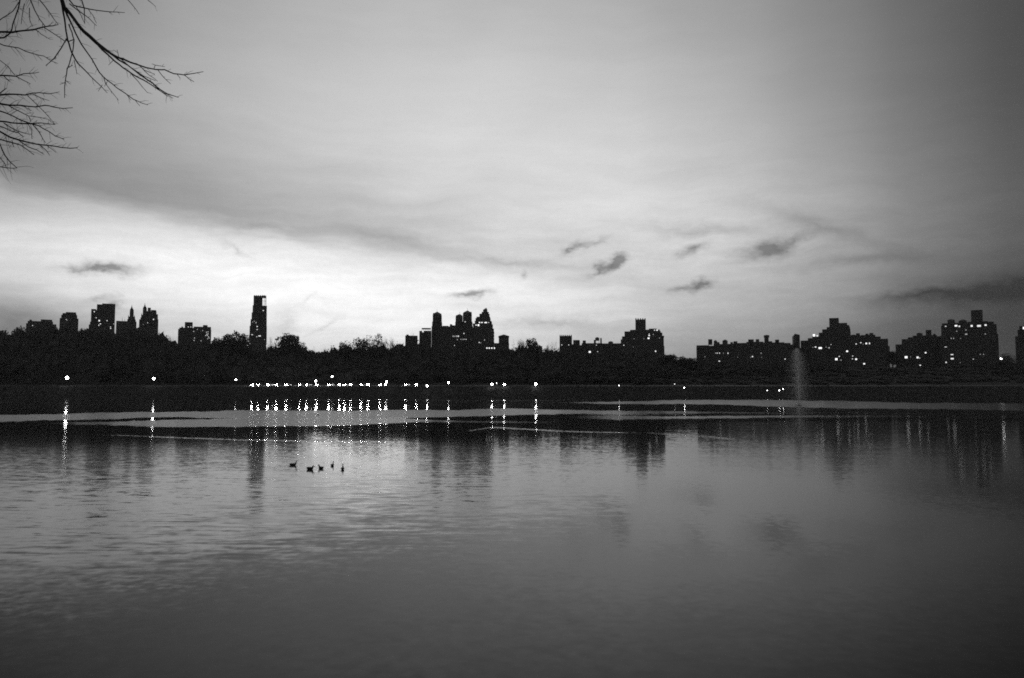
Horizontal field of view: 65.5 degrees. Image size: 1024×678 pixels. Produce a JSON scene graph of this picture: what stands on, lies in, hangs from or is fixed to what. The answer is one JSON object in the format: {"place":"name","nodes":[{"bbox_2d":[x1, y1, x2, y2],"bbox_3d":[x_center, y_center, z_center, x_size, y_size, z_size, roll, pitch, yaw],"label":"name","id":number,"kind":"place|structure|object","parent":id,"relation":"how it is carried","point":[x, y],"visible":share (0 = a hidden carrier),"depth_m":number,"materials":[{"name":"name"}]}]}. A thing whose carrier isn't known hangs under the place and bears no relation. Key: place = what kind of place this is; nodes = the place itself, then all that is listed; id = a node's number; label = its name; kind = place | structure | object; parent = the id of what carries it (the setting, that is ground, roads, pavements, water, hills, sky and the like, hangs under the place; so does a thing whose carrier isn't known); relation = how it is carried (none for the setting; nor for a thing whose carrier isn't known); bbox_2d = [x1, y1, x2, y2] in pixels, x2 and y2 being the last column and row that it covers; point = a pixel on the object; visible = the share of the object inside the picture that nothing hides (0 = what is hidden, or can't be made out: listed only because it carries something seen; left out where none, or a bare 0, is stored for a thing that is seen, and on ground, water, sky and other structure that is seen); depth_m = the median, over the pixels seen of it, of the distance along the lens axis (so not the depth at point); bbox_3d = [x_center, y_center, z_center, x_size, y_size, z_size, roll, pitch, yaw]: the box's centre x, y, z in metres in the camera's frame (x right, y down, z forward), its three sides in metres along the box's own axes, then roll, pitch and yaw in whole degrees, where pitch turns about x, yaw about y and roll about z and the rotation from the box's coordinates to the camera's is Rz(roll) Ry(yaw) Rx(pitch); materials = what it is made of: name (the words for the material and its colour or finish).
{"place":"outdoors","nodes":[
{"label":"outdoors","id":0,"kind":"place"},
{"bbox_2d":[0,398,1023,677],"bbox_3d":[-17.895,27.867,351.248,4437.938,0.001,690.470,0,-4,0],"label":"water","id":1,"kind":"structure","parent":0,"point":[546,538],"depth_m":27.02,"materials":[{"name":"black liquid"}]},
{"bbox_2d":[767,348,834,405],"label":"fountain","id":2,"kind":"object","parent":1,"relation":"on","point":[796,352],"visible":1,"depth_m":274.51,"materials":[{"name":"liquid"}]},
{"bbox_2d":[0,371,1023,397],"bbox_3d":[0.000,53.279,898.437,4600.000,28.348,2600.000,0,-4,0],"label":"ground","id":3,"kind":"structure","parent":0,"point":[583,394],"depth_m":583.22,"materials":[{"name":"black"}]},
{"bbox_2d":[0,331,8,342],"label":"leafy tree","id":4,"kind":"object","parent":3,"relation":"on","point":[1,337],"visible":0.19,"depth_m":692.18,"materials":[{"name":"black plant"}]},
{"bbox_2d":[9,326,28,339],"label":"leafy tree","id":5,"kind":"object","parent":3,"relation":"on","point":[22,334],"visible":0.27,"depth_m":700.97,"materials":[{"name":"black plant"}]},
{"bbox_2d":[26,319,55,333],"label":"apartment block","id":6,"kind":"structure","parent":3,"relation":"on","point":[43,325],"depth_m":1002.73,"materials":[{"name":"brick"}]},
{"bbox_2d":[59,312,77,331],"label":"apartment block","id":7,"kind":"structure","parent":3,"relation":"on","point":[68,319],"depth_m":1053.75,"materials":[{"name":"brick"}]},
{"bbox_2d":[76,328,91,337],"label":"leafy tree","id":8,"kind":"object","parent":3,"relation":"on","point":[81,333],"visible":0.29,"depth_m":719.74,"materials":[{"name":"black plant"}]},
{"bbox_2d":[0,0,200,180],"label":"bare tree","id":9,"kind":"object","parent":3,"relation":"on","point":[65,9],"visible":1,"depth_m":9.01,"materials":[{"name":"black plant"}]},
{"bbox_2d":[87,303,114,333],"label":"office tower","id":10,"kind":"structure","parent":3,"relation":"on","point":[102,317],"depth_m":953.88,"materials":[{"name":"concrete"}]},
{"bbox_2d":[116,305,146,334],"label":"twin spired building","id":11,"kind":"structure","parent":3,"relation":"on","point":[123,326],"depth_m":1101.72,"materials":[{"name":"stone"}]},
{"bbox_2d":[141,308,157,334],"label":"apartment block","id":12,"kind":"structure","parent":3,"relation":"on","point":[149,322],"depth_m":1043.98,"materials":[{"name":"brick"}]},
{"bbox_2d":[178,322,210,346],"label":"apartment block","id":13,"kind":"structure","parent":3,"relation":"on","point":[189,334],"depth_m":902.39,"materials":[{"name":"concrete"}]},
{"bbox_2d":[211,333,232,350],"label":"leafy tree","id":14,"kind":"object","parent":3,"relation":"on","point":[217,343],"visible":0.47,"depth_m":686.82,"materials":[{"name":"black plant"}]},
{"bbox_2d":[225,330,251,357],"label":"leafy tree","id":15,"kind":"object","parent":3,"relation":"on","point":[240,344],"visible":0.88,"depth_m":677.13,"materials":[{"name":"black plant"}]},
{"bbox_2d":[249,295,266,351],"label":"skyscraper","id":16,"kind":"structure","parent":3,"relation":"on","point":[258,334],"depth_m":1004.54,"materials":[{"name":"concrete"}]},
{"bbox_2d":[274,333,304,355],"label":"leafy tree","id":17,"kind":"object","parent":3,"relation":"on","point":[288,342],"visible":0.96,"depth_m":688.72,"materials":[{"name":"black plant"}]},
{"bbox_2d":[297,342,311,358],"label":"leafy tree","id":18,"kind":"object","parent":3,"relation":"on","point":[306,354],"visible":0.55,"depth_m":698.67,"materials":[{"name":"black plant"}]},
{"bbox_2d":[333,341,350,359],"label":"leafy tree","id":19,"kind":"object","parent":3,"relation":"on","point":[342,351],"visible":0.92,"depth_m":688.32,"materials":[{"name":"black plant"}]},
{"bbox_2d":[348,337,364,353],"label":"leafy tree","id":20,"kind":"object","parent":3,"relation":"on","point":[355,349],"visible":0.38,"depth_m":700.06,"materials":[{"name":"black plant"}]},
{"bbox_2d":[357,335,375,354],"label":"leafy tree","id":21,"kind":"object","parent":3,"relation":"on","point":[364,344],"visible":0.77,"depth_m":687.86,"materials":[{"name":"black plant"}]},
{"bbox_2d":[371,333,387,360],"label":"leafy tree","id":22,"kind":"object","parent":3,"relation":"on","point":[378,349],"visible":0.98,"depth_m":679.47,"materials":[{"name":"black plant"}]},
{"bbox_2d":[383,338,399,357],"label":"bare tree","id":23,"kind":"object","parent":3,"relation":"on","point":[391,349],"visible":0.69,"depth_m":687.31,"materials":[{"name":"black plant"}]},
{"bbox_2d":[406,333,415,351],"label":"bare tree","id":24,"kind":"object","parent":3,"relation":"on","point":[412,344],"visible":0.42,"depth_m":697.16,"materials":[{"name":"black plant"}]},
{"bbox_2d":[405,334,417,343],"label":"apartment block","id":25,"kind":"structure","parent":3,"relation":"on","point":[408,338],"depth_m":901.91,"materials":[{"name":"brick"}]},
{"bbox_2d":[419,328,430,346],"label":"apartment block","id":26,"kind":"structure","parent":3,"relation":"on","point":[424,337],"depth_m":892.00,"materials":[{"name":"brick"}]},
{"bbox_2d":[431,308,472,350],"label":"twin towered building","id":27,"kind":"structure","parent":3,"relation":"on","point":[457,335],"depth_m":902.68,"materials":[{"name":"stone"}]},
{"bbox_2d":[471,308,493,353],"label":"apartment tower","id":28,"kind":"structure","parent":3,"relation":"on","point":[482,334],"depth_m":862.24,"materials":[{"name":"stone"}]},
{"bbox_2d":[494,335,508,352],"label":"building","id":29,"kind":"structure","parent":3,"relation":"on","point":[503,342],"depth_m":822.55,"materials":[{"name":"stone"}]},
{"bbox_2d":[0,325,1023,384],"bbox_3d":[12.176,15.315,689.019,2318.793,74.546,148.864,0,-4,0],"label":"woodland","id":30,"kind":"object","parent":3,"relation":"on","point":[56,355],"visible":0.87,"depth_m":647.71,"materials":[{"name":"black plant"}]},
{"bbox_2d":[0,384,1023,397],"bbox_3d":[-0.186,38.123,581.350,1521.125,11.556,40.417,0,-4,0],"label":"undergrowth","id":31,"kind":"object","parent":3,"relation":"on","point":[555,388],"visible":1,"depth_m":580.54,"materials":[{"name":"black plant"}]},
{"bbox_2d":[517,340,525,352],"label":"bare tree","id":32,"kind":"object","parent":3,"relation":"on","point":[522,347],"visible":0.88,"depth_m":697.91,"materials":[{"name":"black plant"}]},
{"bbox_2d":[525,338,538,356],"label":"leafy tree","id":33,"kind":"object","parent":3,"relation":"on","point":[532,344],"visible":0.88,"depth_m":678.65,"materials":[{"name":"black plant"}]},
{"bbox_2d":[542,342,551,357],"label":"bare tree","id":34,"kind":"object","parent":3,"relation":"on","point":[547,348],"visible":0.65,"depth_m":701.20,"materials":[{"name":"black plant"}]},
{"bbox_2d":[551,342,556,356],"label":"bare tree","id":35,"kind":"object","parent":3,"relation":"on","point":[554,350],"visible":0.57,"depth_m":696.79,"materials":[{"name":"black plant"}]},
{"bbox_2d":[560,335,572,353],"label":"apartment block","id":36,"kind":"structure","parent":3,"relation":"on","point":[565,341],"depth_m":901.66,"materials":[{"name":"brick"}]},
{"bbox_2d":[573,337,620,357],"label":"apartment block","id":37,"kind":"structure","parent":3,"relation":"on","point":[603,349],"depth_m":933.68,"materials":[{"name":"brick"}]},
{"bbox_2d":[621,318,664,359],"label":"apartment tower","id":38,"kind":"structure","parent":3,"relation":"on","point":[640,339],"depth_m":852.84,"materials":[{"name":"stone"}]},
{"bbox_2d":[658,354,677,363],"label":"leafy tree","id":39,"kind":"object","parent":3,"relation":"on","point":[669,358],"visible":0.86,"depth_m":696.81,"materials":[{"name":"black plant"}]},
{"bbox_2d":[675,356,689,367],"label":"leafy tree","id":40,"kind":"object","parent":3,"relation":"on","point":[683,361],"visible":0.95,"depth_m":685.72,"materials":[{"name":"black plant"}]},
{"bbox_2d":[687,358,699,369],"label":"leafy tree","id":41,"kind":"object","parent":3,"relation":"on","point":[694,362],"visible":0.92,"depth_m":686.88,"materials":[{"name":"black plant"}]},
{"bbox_2d":[696,334,799,369],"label":"apartment block","id":42,"kind":"structure","parent":3,"relation":"on","point":[750,352],"depth_m":879.86,"materials":[{"name":"brick"}]},
{"bbox_2d":[800,318,889,367],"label":"apartment tower","id":43,"kind":"structure","parent":3,"relation":"on","point":[835,343],"depth_m":862.58,"materials":[{"name":"brick"}]},
{"bbox_2d":[882,351,901,371],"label":"leafy tree","id":44,"kind":"object","parent":3,"relation":"on","point":[892,360],"visible":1,"depth_m":697.97,"materials":[{"name":"black plant"}]},
{"bbox_2d":[896,330,941,367],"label":"apartment block","id":45,"kind":"structure","parent":3,"relation":"on","point":[920,349],"depth_m":899.90,"materials":[{"name":"brick"}]},
{"bbox_2d":[941,310,998,368],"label":"apartment tower","id":46,"kind":"structure","parent":3,"relation":"on","point":[975,340],"depth_m":842.68,"materials":[{"name":"brick"}]},
{"bbox_2d":[994,353,1016,369],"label":"leafy tree","id":47,"kind":"object","parent":3,"relation":"on","point":[1006,361],"visible":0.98,"depth_m":689.80,"materials":[{"name":"black plant"}]},
{"bbox_2d":[1015,326,1023,362],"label":"apartment block","id":48,"kind":"structure","parent":3,"relation":"on","point":[1019,341],"depth_m":826.93,"materials":[{"name":"brick"}]},
{"bbox_2d":[0,385,1023,385],"bbox_3d":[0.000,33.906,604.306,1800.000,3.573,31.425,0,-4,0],"label":"road","id":49,"kind":"structure","parent":0,"point":[525,385],"depth_m":608.93,"materials":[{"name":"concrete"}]},
{"bbox_2d":[0,0,1023,366],"label":"sky","id":50,"kind":"structure","parent":0,"point":[740,171],"materials":[{"name":"grey"}]}
]}

